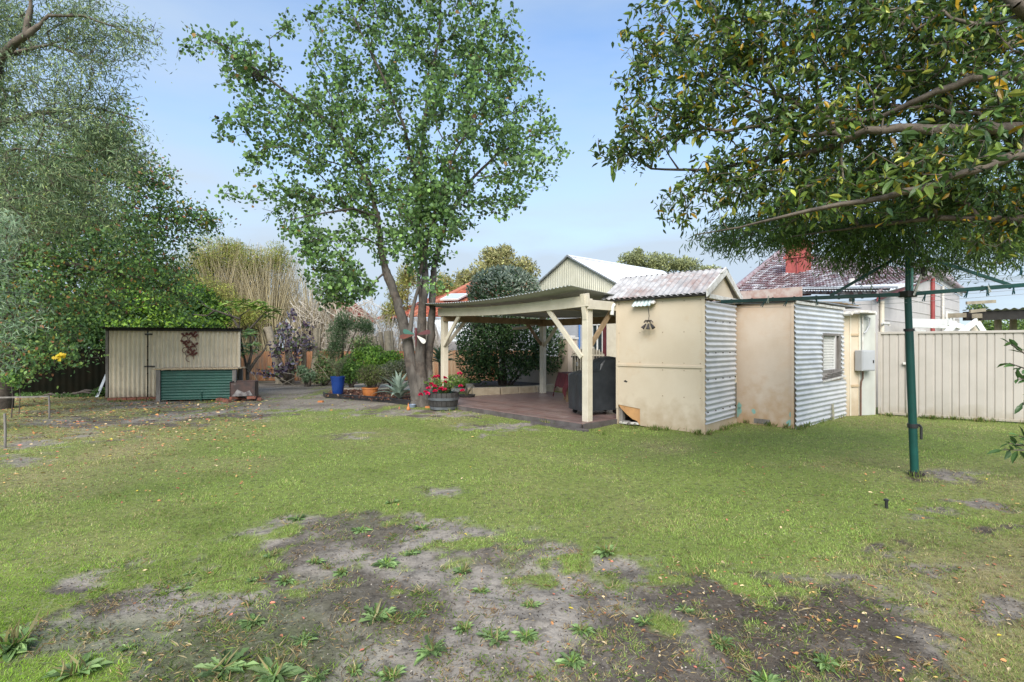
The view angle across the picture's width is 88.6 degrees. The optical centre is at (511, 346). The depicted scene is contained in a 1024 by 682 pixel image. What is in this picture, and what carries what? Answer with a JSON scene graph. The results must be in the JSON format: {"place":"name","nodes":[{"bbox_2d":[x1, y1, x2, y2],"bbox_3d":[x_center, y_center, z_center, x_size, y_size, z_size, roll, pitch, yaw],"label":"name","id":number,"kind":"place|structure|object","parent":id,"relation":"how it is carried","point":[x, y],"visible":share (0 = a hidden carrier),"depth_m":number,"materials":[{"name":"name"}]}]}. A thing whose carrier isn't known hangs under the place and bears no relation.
{"place":"outdoors","nodes":[
{"label":"outdoors","id":0,"kind":"place"},
{"bbox_2d":[316,303,373,338],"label":"maroon roofed house","id":1,"kind":"structure","parent":0,"point":[359,314],"depth_m":37.15,"materials":[{"name":"tile"}]},
{"bbox_2d":[344,381,465,391],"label":"patio paving","id":2,"kind":"structure","parent":0,"point":[361,385],"depth_m":18.50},
{"bbox_2d":[384,331,393,383],"bbox_3d":[-4.792,0.458,20.500,0.442,2.125,0.442,0,0,0],"label":"pruned trunk","id":3,"kind":"object","parent":2,"relation":"on","point":[389,340],"visible":0.44,"depth_m":20.38,"materials":[{"name":"beige wood"}]},
{"bbox_2d":[0,350,1023,681],"bbox_3d":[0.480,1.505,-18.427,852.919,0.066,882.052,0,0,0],"label":"lawn ground","id":4,"kind":"structure","parent":0,"point":[418,570],"depth_m":4.03,"materials":[{"name":"green plant"}]},
{"bbox_2d":[0,369,23,417],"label":"sapling","id":5,"kind":"object","parent":4,"relation":"on","point":[10,379],"visible":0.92,"depth_m":10.91,"materials":[{"name":"green plant"}]},
{"bbox_2d":[0,608,40,661],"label":"weed","id":6,"kind":"object","parent":4,"relation":"on","point":[14,641],"visible":1,"depth_m":2.59,"materials":[{"name":"green plant"}]},
{"bbox_2d":[0,207,63,378],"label":"olive bough","id":7,"kind":"object","parent":4,"relation":"on","point":[4,245],"visible":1,"depth_m":4.08,"materials":[{"name":"green plant"}]},
{"bbox_2d":[15,387,104,397],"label":"undergrowth","id":8,"kind":"object","parent":4,"relation":"on","point":[83,393],"visible":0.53,"depth_m":15.52,"materials":[{"name":"green plant"}]},
{"bbox_2d":[0,270,123,348],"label":"shaded hedge","id":9,"kind":"object","parent":4,"relation":"on","point":[95,338],"visible":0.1,"depth_m":17.50,"materials":[{"name":"green plant"}]},
{"bbox_2d":[41,644,112,681],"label":"weed","id":10,"kind":"object","parent":4,"relation":"on","point":[63,670],"visible":1,"depth_m":2.40,"materials":[{"name":"green plant"}]},
{"bbox_2d":[15,349,147,393],"bbox_3d":[-17.097,0.799,15.975,13.892,1.402,0.100,0,0,-7],"label":"side fence","id":11,"kind":"object","parent":4,"relation":"on","point":[71,381],"visible":0.16,"depth_m":16.39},
{"bbox_2d":[0,0,176,260],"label":"olive tree","id":12,"kind":"object","parent":4,"relation":"on","point":[23,26],"visible":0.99,"depth_m":8.44,"materials":[{"name":"green plant"}]},
{"bbox_2d":[0,72,181,321],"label":"tall back tree","id":13,"kind":"object","parent":4,"relation":"on","point":[157,240],"visible":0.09,"depth_m":20.59,"materials":[{"name":"green plant"}]},
{"bbox_2d":[0,96,240,408],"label":"autumn tree","id":14,"kind":"object","parent":4,"relation":"on","point":[49,288],"visible":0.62,"depth_m":11.96,"materials":[{"name":"green plant"}]},
{"bbox_2d":[50,258,236,335],"bbox_3d":[-13.283,-0.912,19.254,6.457,4.942,3.794,0,0,0],"label":"lime tree","id":15,"kind":"object","parent":4,"relation":"on","point":[152,319],"visible":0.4,"depth_m":18.54,"materials":[{"name":"green plant"}]},
{"bbox_2d":[101,327,242,400],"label":"garden shed","id":16,"kind":"structure","parent":4,"relation":"on","point":[135,357],"depth_m":14.74,"materials":[{"name":"beige metal"}]},
{"bbox_2d":[109,331,154,397],"bbox_3d":[-10.581,0.485,14.614,1.130,1.870,0.075,0,0,-15],"label":"door","id":17,"kind":"structure","parent":16,"relation":"in","point":[128,359],"depth_m":14.60,"materials":[{"name":"beige metal"}]},
{"bbox_2d":[180,331,197,361],"bbox_3d":[-9.182,0.013,14.933,0.475,0.889,0.017,0,0,-15],"label":"wall ornament","id":18,"kind":"object","parent":16,"relation":"attached to","point":[188,342],"depth_m":14.93,"materials":[{"name":"orange metal"}]},
{"bbox_2d":[152,367,245,401],"bbox_3d":[-8.663,1.052,14.627,2.110,0.895,0.850,0,0,-15],"label":"corrugated storage box","id":19,"kind":"object","parent":4,"relation":"on","point":[179,383],"visible":0.87,"depth_m":14.30,"materials":[{"name":"green metal"}]},
{"bbox_2d":[194,647,260,680],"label":"weed","id":20,"kind":"object","parent":4,"relation":"on","point":[227,661],"visible":1,"depth_m":2.43,"materials":[{"name":"green plant"}]},
{"bbox_2d":[192,298,282,379],"bbox_3d":[-8.814,-0.106,16.637,2.944,2.809,1.106,0,0,0],"label":"frangipani","id":21,"kind":"object","parent":4,"relation":"on","point":[248,366],"visible":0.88,"depth_m":16.69,"materials":[{"name":"green plant"}]},
{"bbox_2d":[233,607,266,631],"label":"weed","id":22,"kind":"object","parent":4,"relation":"on","point":[252,618],"visible":1,"depth_m":2.83,"materials":[{"name":"green plant"}]},
{"bbox_2d":[164,233,345,350],"bbox_3d":[-11.618,-1.918,23.743,8.894,6.869,4.532,0,0,0],"label":"bamboo clump","id":23,"kind":"object","parent":4,"relation":"on","point":[211,265],"visible":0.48,"depth_m":23.34,"materials":[{"name":"plant"}]},
{"bbox_2d":[263,326,283,383],"bbox_3d":[-9.507,0.362,21.000,0.935,2.316,0.442,0,0,0],"label":"pruned trunk","id":24,"kind":"object","parent":4,"relation":"on","point":[269,332],"visible":0.46,"depth_m":20.86,"materials":[{"name":"beige wood"}]},
{"bbox_2d":[247,640,305,681],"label":"weed","id":25,"kind":"object","parent":4,"relation":"on","point":[269,667],"visible":1,"depth_m":2.41,"materials":[{"name":"green plant"}]},
{"bbox_2d":[273,571,294,585],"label":"weed","id":26,"kind":"object","parent":4,"relation":"on","point":[283,578],"visible":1,"depth_m":3.38,"materials":[{"name":"green plant"}]},
{"bbox_2d":[251,308,317,384],"bbox_3d":[-8.754,0.024,20.314,2.308,3.078,1.368,0,0,0],"label":"purple bush","id":27,"kind":"object","parent":4,"relation":"on","point":[288,367],"visible":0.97,"depth_m":20.40,"materials":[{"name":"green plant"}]},
{"bbox_2d":[289,632,319,648],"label":"weed","id":28,"kind":"object","parent":4,"relation":"on","point":[301,638],"visible":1,"depth_m":2.67,"materials":[{"name":"green plant"}]},
{"bbox_2d":[295,364,317,386],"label":"bush","id":29,"kind":"object","parent":4,"relation":"on","point":[308,375],"visible":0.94,"depth_m":19.33,"materials":[{"name":"green plant"}]},
{"bbox_2d":[311,328,320,383],"bbox_3d":[-7.835,0.409,20.800,0.425,2.222,0.425,0,0,45],"label":"pruned trunk","id":30,"kind":"object","parent":4,"relation":"on","point":[317,334],"visible":0.66,"depth_m":20.69,"materials":[{"name":"beige wood"}]},
{"bbox_2d":[301,664,330,681],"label":"weed","id":31,"kind":"object","parent":4,"relation":"on","point":[321,676],"visible":1,"depth_m":2.37,"materials":[{"name":"green plant"}]},
{"bbox_2d":[241,351,414,380],"bbox_3d":[-8.300,0.850,22.601,9.419,1.260,0.058,0,0,-4],"label":"fence","id":32,"kind":"object","parent":4,"relation":"on","point":[264,361],"visible":0.13,"depth_m":22.46,"materials":[{"name":"brown wood"}]},
{"bbox_2d":[309,333,377,384],"bbox_3d":[-6.433,0.532,20.005,2.560,2.056,1.401,0,0,0],"label":"mixed bush","id":33,"kind":"object","parent":4,"relation":"on","point":[327,367],"visible":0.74,"depth_m":19.94,"materials":[{"name":"green plant"}]},
{"bbox_2d":[332,353,365,387],"bbox_3d":[-5.521,0.892,18.468,1.527,1.334,1.123,0,0,16],"label":"leafy bush","id":34,"kind":"object","parent":4,"relation":"on","point":[350,368],"visible":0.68,"depth_m":18.30,"materials":[{"name":"green plant"}]},
{"bbox_2d":[325,310,375,363],"bbox_3d":[-6.309,0.017,20.570,2.007,3.064,1.212,0,0,0],"label":"weeping bush","id":35,"kind":"object","parent":4,"relation":"on","point":[347,324],"visible":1,"depth_m":20.46,"materials":[{"name":"green plant"}]},
{"bbox_2d":[346,657,363,676],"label":"weed","id":36,"kind":"object","parent":4,"relation":"on","point":[351,668],"visible":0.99,"depth_m":2.43,"materials":[{"name":"green plant"}]},
{"bbox_2d":[282,294,440,350],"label":"dry reeds","id":37,"kind":"object","parent":4,"relation":"on","point":[397,345],"visible":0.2,"depth_m":23.13,"materials":[{"name":"plant"}]},
{"bbox_2d":[323,392,410,404],"bbox_3d":[-4.128,1.442,14.403,3.914,0.156,0.272,0,0,37],"label":"bed edging","id":38,"kind":"object","parent":4,"relation":"on","point":[392,400],"visible":0.8,"depth_m":14.34,"materials":[{"name":"brown wood"}]},
{"bbox_2d":[326,389,410,402],"bbox_3d":[-3.948,1.465,15.268,3.610,0.070,4.047,0,0,0],"label":"mulch bed","id":39,"kind":"object","parent":4,"relation":"on","point":[377,394],"visible":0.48,"depth_m":15.49,"materials":[{"name":"brown wood"}]},
{"bbox_2d":[330,376,345,393],"bbox_3d":[-5.095,1.160,15.350,0.430,0.560,0.430,0,0,0],"label":"blue pot","id":40,"kind":"object","parent":39,"relation":"on","point":[337,383],"visible":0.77,"depth_m":15.20,"materials":[{"name":"ceramic"}]},
{"bbox_2d":[326,352,349,376],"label":"pot plant","id":41,"kind":"object","parent":40,"relation":"on","point":[337,371],"visible":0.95,"depth_m":15.34,"materials":[{"name":"green plant"}]},
{"bbox_2d":[361,387,378,395],"bbox_3d":[-4.017,1.300,14.850,0.470,0.260,0.470,0,0,0],"label":"terracotta pot","id":42,"kind":"object","parent":39,"relation":"on","point":[368,391],"visible":0.73,"depth_m":14.68,"materials":[{"name":"ceramic"}]},
{"bbox_2d":[355,363,383,387],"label":"potted shrub","id":43,"kind":"object","parent":42,"relation":"on","point":[370,378],"visible":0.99,"depth_m":14.73,"materials":[{"name":"green plant"}]},
{"bbox_2d":[372,358,405,390],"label":"variegated bush","id":44,"kind":"object","parent":39,"relation":"on","point":[389,371],"visible":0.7,"depth_m":16.26,"materials":[{"name":"green plant"}]},
{"bbox_2d":[373,369,409,397],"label":"agave","id":45,"kind":"object","parent":39,"relation":"on","point":[398,388],"visible":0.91,"depth_m":13.80,"materials":[{"name":"green plant"}]},
{"bbox_2d":[172,0,573,406],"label":"broadleaf tree","id":46,"kind":"object","parent":4,"relation":"on","point":[420,215],"visible":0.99,"depth_m":12.73,"materials":[{"name":"green plant"}]},
{"bbox_2d":[400,328,429,345],"bbox_3d":[-2.366,-0.213,12.893,0.748,0.470,0.255,0,0,0],"label":"dragonfly ornament","id":47,"kind":"object","parent":46,"relation":"attached to","point":[407,333],"visible":1,"depth_m":12.80,"materials":[{"name":"green metal"}]},
{"bbox_2d":[351,344,403,386],"bbox_3d":[-4.733,0.733,18.355,2.029,1.641,1.417,0,0,40],"label":"lime bush","id":48,"kind":"object","parent":4,"relation":"on","point":[369,353],"visible":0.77,"depth_m":18.11,"materials":[{"name":"green plant"}]},
{"bbox_2d":[358,599,398,626],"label":"weed","id":49,"kind":"object","parent":4,"relation":"on","point":[382,615],"visible":0.99,"depth_m":2.88,"materials":[{"name":"green plant"}]},
{"bbox_2d":[371,555,400,568],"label":"weed","id":50,"kind":"object","parent":4,"relation":"on","point":[390,562],"visible":1,"depth_m":3.61,"materials":[{"name":"green plant"}]},
{"bbox_2d":[377,663,405,681],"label":"weed","id":51,"kind":"object","parent":4,"relation":"on","point":[398,668],"visible":0.98,"depth_m":2.43,"materials":[{"name":"green plant"}]},
{"bbox_2d":[377,264,458,350],"bbox_3d":[-5.383,-1.692,31.002,5.245,6.483,2.301,0,0,-43],"label":"yellow shrub","id":52,"kind":"object","parent":4,"relation":"on","point":[404,280],"visible":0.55,"depth_m":29.87,"materials":[{"name":"green plant"}]},
{"bbox_2d":[414,635,446,665],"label":"weed","id":53,"kind":"object","parent":4,"relation":"on","point":[425,651],"visible":1,"depth_m":2.56,"materials":[{"name":"green plant"}]},
{"bbox_2d":[428,391,458,410],"bbox_3d":[-1.617,1.295,12.387,0.748,0.410,0.748,0,0,0],"label":"half barrel","id":54,"kind":"object","parent":4,"relation":"on","point":[442,401],"visible":0.95,"depth_m":12.09,"materials":[{"name":"wood"}]},
{"bbox_2d":[419,372,464,395],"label":"geranium","id":55,"kind":"object","parent":54,"relation":"in","point":[437,384],"visible":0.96,"depth_m":12.23,"materials":[{"name":"plant"}]},
{"bbox_2d":[432,344,459,378],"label":"tall agave","id":56,"kind":"object","parent":4,"relation":"on","point":[438,356],"visible":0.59,"depth_m":14.54,"materials":[{"name":"plant"}]},
{"bbox_2d":[378,281,536,349],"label":"red tiled house","id":57,"kind":"structure","parent":4,"relation":"on","point":[458,294],"depth_m":27.24,"materials":[{"name":"tile"}]},
{"bbox_2d":[452,560,471,574],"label":"weed","id":58,"kind":"object","parent":4,"relation":"on","point":[465,568],"visible":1,"depth_m":3.50,"materials":[{"name":"green plant"}]},
{"bbox_2d":[452,621,473,634],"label":"weed","id":59,"kind":"object","parent":4,"relation":"on","point":[462,628],"visible":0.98,"depth_m":2.78,"materials":[{"name":"green plant"}]},
{"bbox_2d":[448,374,479,387],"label":"potted plant","id":60,"kind":"object","parent":4,"relation":"on","point":[463,381],"visible":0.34,"depth_m":18.32,"materials":[{"name":"green plant"}]},
{"bbox_2d":[432,350,529,379],"bbox_3d":[-1.125,0.830,21.751,4.736,1.300,0.032,0,0,11],"label":"timber fence","id":61,"kind":"object","parent":4,"relation":"on","point":[452,368],"visible":0.06,"depth_m":22.01,"materials":[{"name":"brown wood"}]},
{"bbox_2d":[475,624,510,647],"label":"weed","id":62,"kind":"object","parent":4,"relation":"on","point":[501,637],"visible":1,"depth_m":2.69,"materials":[{"name":"green plant"}]},
{"bbox_2d":[449,242,541,289],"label":"gum tree","id":63,"kind":"object","parent":4,"relation":"on","point":[500,254],"visible":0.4,"depth_m":41.48,"materials":[{"name":"green plant"}]},
{"bbox_2d":[470,380,539,386],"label":"bed soil","id":64,"kind":"structure","parent":4,"relation":"on","point":[493,383],"depth_m":17.47,"materials":[{"name":"brown soil"}]},
{"bbox_2d":[453,264,566,384],"bbox_3d":[-0.144,-0.578,17.081,3.668,4.272,2.769,0,0,22],"label":"camellia hedge","id":65,"kind":"object","parent":64,"relation":"on","point":[503,338],"visible":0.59,"depth_m":16.70,"materials":[{"name":"green plant"}]},
{"bbox_2d":[466,384,553,395],"bbox_3d":[-0.074,1.350,15.888,2.820,0.319,1.966,0,0,0],"label":"limestone edging","id":66,"kind":"object","parent":4,"relation":"on","point":[478,391],"visible":0.54,"depth_m":15.32,"materials":[{"name":"beige stone"}]},
{"bbox_2d":[0,395,1023,681],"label":"fallen leaves","id":67,"kind":"object","parent":4,"relation":"on","point":[436,537],"depth_m":4.95,"materials":[{"name":"plant"}]},
{"bbox_2d":[3,461,1022,681],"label":"weeds","id":68,"kind":"object","parent":4,"relation":"on","point":[512,622],"visible":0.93,"depth_m":2.79,"materials":[{"name":"green plant"}]},
{"bbox_2d":[511,626,538,644],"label":"weed","id":69,"kind":"object","parent":4,"relation":"on","point":[522,634],"visible":0.98,"depth_m":2.71,"materials":[{"name":"green plant"}]},
{"bbox_2d":[499,356,557,390],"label":"garden wall","id":70,"kind":"structure","parent":4,"relation":"on","point":[534,377],"depth_m":18.27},
{"bbox_2d":[520,595,542,608],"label":"weed","id":71,"kind":"object","parent":4,"relation":"on","point":[532,604],"visible":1,"depth_m":3.02,"materials":[{"name":"green plant"}]},
{"bbox_2d":[457,391,635,431],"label":"deck","id":72,"kind":"structure","parent":4,"relation":"on","point":[533,408],"depth_m":11.57,"materials":[{"name":"brown wood"}]},
{"bbox_2d":[417,285,630,421],"bbox_3d":[1.127,0.152,12.934,4.823,2.496,5.402,0,0,-41],"label":"pergola","id":73,"kind":"object","parent":72,"relation":"on","point":[586,309],"visible":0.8,"depth_m":11.22,"materials":[{"name":"beige paint"}]},
{"bbox_2d":[560,372,567,401],"bbox_3d":[1.837,1.042,13.500,1.111,0.715,0.767,0,0,-11],"label":"outdoor table","id":74,"kind":"object","parent":72,"relation":"on","point":[566,398],"visible":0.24,"depth_m":13.20,"materials":[{"name":"wood"}]},
{"bbox_2d":[553,372,571,397],"bbox_3d":[1.837,1.015,13.500,1.408,0.674,0.990,0,0,-12],"label":"tablecloth","id":75,"kind":"object","parent":74,"relation":"on","point":[561,380],"visible":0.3,"depth_m":13.19,"materials":[{"name":"red fabric"}]},
{"bbox_2d":[571,347,604,371],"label":"picket gate","id":76,"kind":"structure","parent":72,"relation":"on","point":[576,363],"depth_m":16.42,"materials":[{"name":"beige paint"}]},
{"bbox_2d":[568,356,615,413],"bbox_3d":[1.732,0.802,10.900,0.981,1.185,0.618,0,0,-22],"label":"covered barbecue","id":77,"kind":"object","parent":72,"relation":"on","point":[604,383],"visible":0.68,"depth_m":10.69,"materials":[{"name":"black plastic"}]},
{"bbox_2d":[108,398,1023,478],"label":"grass tufts","id":78,"kind":"object","parent":4,"relation":"on","point":[800,426],"visible":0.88,"depth_m":9.71,"materials":[{"name":"green plant"}]},
{"bbox_2d":[557,335,578,391],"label":"rendered pillar","id":79,"kind":"structure","parent":4,"relation":"on","point":[566,366],"depth_m":17.11,"materials":[{"name":"beige paint"}]},
{"bbox_2d":[554,649,586,671],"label":"weed","id":80,"kind":"object","parent":4,"relation":"on","point":[577,661],"visible":0.98,"depth_m":2.48,"materials":[{"name":"green plant"}]},
{"bbox_2d":[567,618,594,636],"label":"weed","id":81,"kind":"object","parent":4,"relation":"on","point":[583,628],"visible":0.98,"depth_m":2.75,"materials":[{"name":"green plant"}]},
{"bbox_2d":[517,255,666,356],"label":"gabled garage","id":82,"kind":"structure","parent":4,"relation":"on","point":[592,274],"depth_m":19.76,"materials":[{"name":"metal"}]},
{"bbox_2d":[593,324,602,351],"bbox_3d":[3.091,-0.250,18.956,0.050,1.100,0.530,0,0,-41],"label":"window","id":83,"kind":"structure","parent":82,"relation":"in","point":[598,344],"depth_m":18.93,"materials":[{"name":"white glass"}]},
{"bbox_2d":[593,540,618,558],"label":"weed","id":84,"kind":"object","parent":4,"relation":"on","point":[607,550],"visible":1,"depth_m":3.74,"materials":[{"name":"green plant"}]},
{"bbox_2d":[630,614,655,625],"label":"weed","id":85,"kind":"object","parent":4,"relation":"on","point":[640,619],"visible":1,"depth_m":2.85,"materials":[{"name":"green plant"}]},
{"bbox_2d":[616,246,720,272],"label":"trees","id":86,"kind":"object","parent":4,"relation":"on","point":[634,257],"visible":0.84,"depth_m":37.59,"materials":[{"name":"green plant"}]},
{"bbox_2d":[601,267,742,434],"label":"outhouse","id":87,"kind":"structure","parent":4,"relation":"on","point":[676,368],"depth_m":9.53,"materials":[{"name":"beige paint"}]},
{"bbox_2d":[705,629,737,651],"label":"weed","id":88,"kind":"object","parent":4,"relation":"on","point":[716,641],"visible":1,"depth_m":2.64,"materials":[{"name":"green plant"}]},
{"bbox_2d":[748,664,785,681],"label":"weed","id":89,"kind":"object","parent":4,"relation":"on","point":[761,677],"visible":1,"depth_m":2.38,"materials":[{"name":"green plant"}]},
{"bbox_2d":[712,287,876,428],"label":"laundry building","id":90,"kind":"structure","parent":4,"relation":"on","point":[785,357],"depth_m":10.12,"materials":[{"name":"beige paint"}]},
{"bbox_2d":[822,333,843,379],"bbox_3d":[6.518,0.210,10.750,1.111,0.940,0.160,0,0,-41],"label":"window","id":91,"kind":"structure","parent":90,"relation":"in","point":[828,341],"depth_m":10.78,"materials":[{"name":"white glass"}]},
{"bbox_2d":[587,0,1023,264],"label":"overhanging tree","id":92,"kind":"object","parent":4,"relation":"on","point":[986,153],"visible":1,"depth_m":4.28,"materials":[{"name":"green plant"}]},
{"bbox_2d":[812,652,841,672],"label":"weed","id":93,"kind":"object","parent":4,"relation":"on","point":[823,665],"visible":1,"depth_m":2.50,"materials":[{"name":"green plant"}]},
{"bbox_2d":[736,239,965,406],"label":"tiled house","id":94,"kind":"structure","parent":4,"relation":"on","point":[773,274],"depth_m":16.45,"materials":[{"name":"grey paint"}]},
{"bbox_2d":[679,122,1023,291],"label":"fine leaved tree","id":95,"kind":"object","parent":4,"relation":"on","point":[883,247],"visible":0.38,"depth_m":5.93,"materials":[{"name":"green plant"}]},
{"bbox_2d":[721,250,1023,476],"bbox_3d":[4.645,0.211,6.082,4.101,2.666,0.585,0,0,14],"label":"rotary clothesline","id":96,"kind":"object","parent":4,"relation":"on","point":[907,295],"visible":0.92,"depth_m":6.07,"materials":[{"name":"green metal"}]},
{"bbox_2d":[914,331,917,416],"bbox_3d":[8.521,0.600,11.107,0.110,1.820,0.090,0,0,34],"label":"gate post","id":97,"kind":"object","parent":4,"relation":"on","point":[916,350],"visible":0.49,"depth_m":11.05,"materials":[{"name":"beige metal"}]},
{"bbox_2d":[878,332,907,415],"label":"side gate","id":98,"kind":"structure","parent":97,"relation":"attached to","point":[892,389],"depth_m":11.32,"materials":[{"name":"beige metal"}]},
{"bbox_2d":[913,318,985,330],"bbox_3d":[11.493,0.374,13.802,3.138,2.252,1.040,0,0,-29],"label":"white frame","id":99,"kind":"object","parent":4,"relation":"on","point":[948,325],"visible":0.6,"depth_m":13.81,"materials":[{"name":"paint"}]},
{"bbox_2d":[918,330,1023,422],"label":"steel fence","id":100,"kind":"object","parent":4,"relation":"on","point":[961,373],"visible":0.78,"depth_m":10.60,"materials":[{"name":"beige metal"}]},
{"bbox_2d":[948,300,1023,330],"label":"carport","id":101,"kind":"object","parent":4,"relation":"on","point":[998,315],"visible":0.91,"depth_m":16.11,"materials":[{"name":"metal"}]},
{"bbox_2d":[965,304,1023,330],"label":"tree","id":102,"kind":"object","parent":4,"relation":"on","point":[987,326],"visible":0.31,"depth_m":23.87,"materials":[{"name":"green plant"}]},
{"bbox_2d":[987,426,1023,462],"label":"leafy shoot","id":103,"kind":"object","parent":4,"relation":"on","point":[1008,454],"visible":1,"depth_m":3.11,"materials":[{"name":"green plant"}]},
{"bbox_2d":[998,338,1023,413],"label":"leafy shoot","id":104,"kind":"object","parent":4,"relation":"on","point":[1014,344],"visible":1,"depth_m":3.11,"materials":[{"name":"green plant"}]},
{"bbox_2d":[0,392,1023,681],"bbox_3d":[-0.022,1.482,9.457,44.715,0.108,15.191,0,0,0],"label":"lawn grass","id":105,"kind":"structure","parent":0,"point":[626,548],"depth_m":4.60,"materials":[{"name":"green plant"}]},
{"bbox_2d":[0,0,1023,347],"label":"sky","id":106,"kind":"structure","parent":0,"point":[583,213],"materials":[{"name":"blue"}]},
{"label":"loose brick","id":107,"kind":"object","parent":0,"visible":0},
{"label":"loose brick","id":108,"kind":"object","parent":107,"relation":"on","visible":0},
{"bbox_2d":[230,380,257,397],"bbox_3d":[-7.345,1.175,14.390,0.624,0.450,0.456,0,0,-14],"label":"fire pit","id":109,"kind":"object","parent":108,"relation":"on","point":[242,388],"visible":0.99,"depth_m":14.22,"materials":[{"name":"brown metal"}]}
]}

